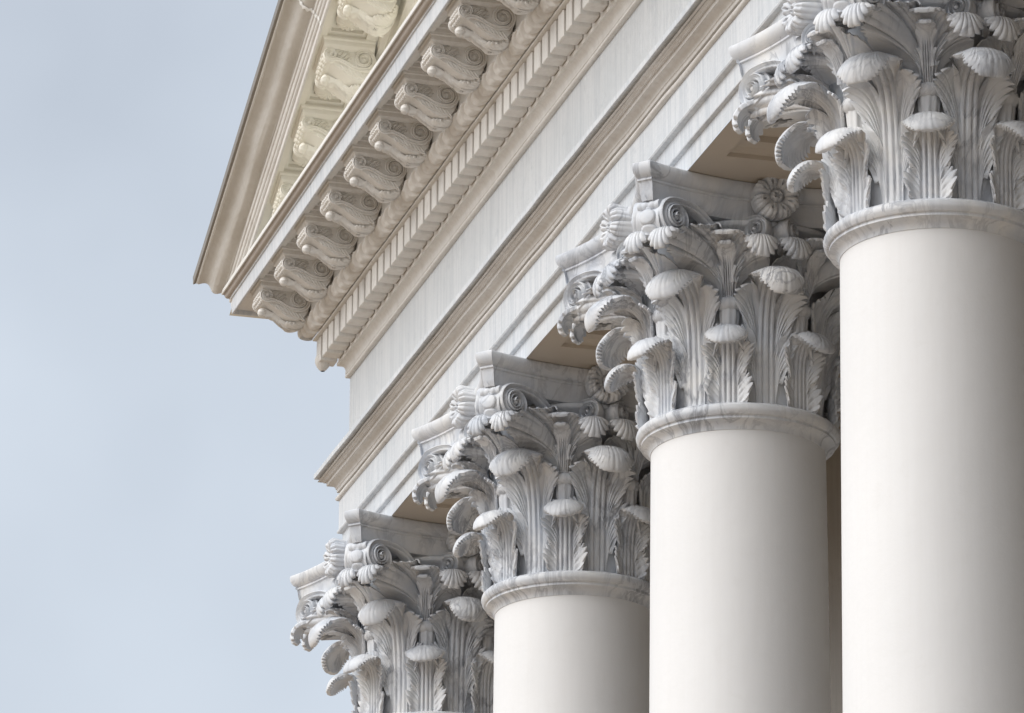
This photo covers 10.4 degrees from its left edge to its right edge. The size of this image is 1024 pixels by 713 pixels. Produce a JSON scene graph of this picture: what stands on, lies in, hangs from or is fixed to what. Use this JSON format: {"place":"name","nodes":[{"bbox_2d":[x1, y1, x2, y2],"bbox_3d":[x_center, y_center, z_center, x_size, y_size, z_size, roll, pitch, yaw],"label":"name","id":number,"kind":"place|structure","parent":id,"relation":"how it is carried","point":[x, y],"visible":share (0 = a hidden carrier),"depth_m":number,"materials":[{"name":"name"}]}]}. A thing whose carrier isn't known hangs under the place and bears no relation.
{"place":"outdoors","nodes":[
{"label":"outdoors","id":0,"kind":"place"},
{"label":"ground","id":1,"kind":"structure","parent":0,"visible":0},
{"bbox_2d":[826,374,842,712],"bbox_3d":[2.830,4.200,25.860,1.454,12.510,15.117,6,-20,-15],"label":"portico wall","id":2,"kind":"structure","parent":1,"relation":"on","point":[833,472],"depth_m":33.33,"materials":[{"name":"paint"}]},
{"bbox_3d":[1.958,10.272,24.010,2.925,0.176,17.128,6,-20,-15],"label":"portico floor","id":3,"kind":"structure","parent":1,"relation":"on","visible":0},
{"bbox_2d":[290,509,493,712],"bbox_3d":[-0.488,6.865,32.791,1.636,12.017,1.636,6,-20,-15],"label":"column","id":4,"kind":"structure","parent":3,"relation":"on","point":[393,605],"depth_m":34.08,"materials":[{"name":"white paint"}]},
{"bbox_2d":[411,350,650,712],"bbox_3d":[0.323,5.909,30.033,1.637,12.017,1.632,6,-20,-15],"label":"column","id":5,"kind":"structure","parent":3,"relation":"on","point":[542,469],"depth_m":31.27,"materials":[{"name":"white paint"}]},
{"bbox_2d":[555,160,840,712],"bbox_3d":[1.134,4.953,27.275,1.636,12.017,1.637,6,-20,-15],"label":"column","id":6,"kind":"structure","parent":3,"relation":"on","point":[712,303],"depth_m":28.44,"materials":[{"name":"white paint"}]},
{"bbox_2d":[221,0,822,540],"bbox_3d":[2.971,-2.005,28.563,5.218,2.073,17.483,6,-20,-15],"label":"entablature","id":7,"kind":"structure","parent":6,"relation":"on","point":[463,182],"depth_m":32.10,"materials":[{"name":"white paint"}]},
{"bbox_2d":[193,0,417,318],"bbox_3d":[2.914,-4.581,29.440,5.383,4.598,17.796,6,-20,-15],"label":"pediment","id":8,"kind":"structure","parent":7,"relation":"on","point":[318,60],"depth_m":34.87,"materials":[{"name":"stone"}]},
{"bbox_2d":[729,0,1023,712],"bbox_3d":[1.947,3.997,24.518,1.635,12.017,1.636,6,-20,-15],"label":"column","id":9,"kind":"structure","parent":3,"relation":"on","point":[905,118],"depth_m":25.57,"materials":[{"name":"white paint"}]}
]}

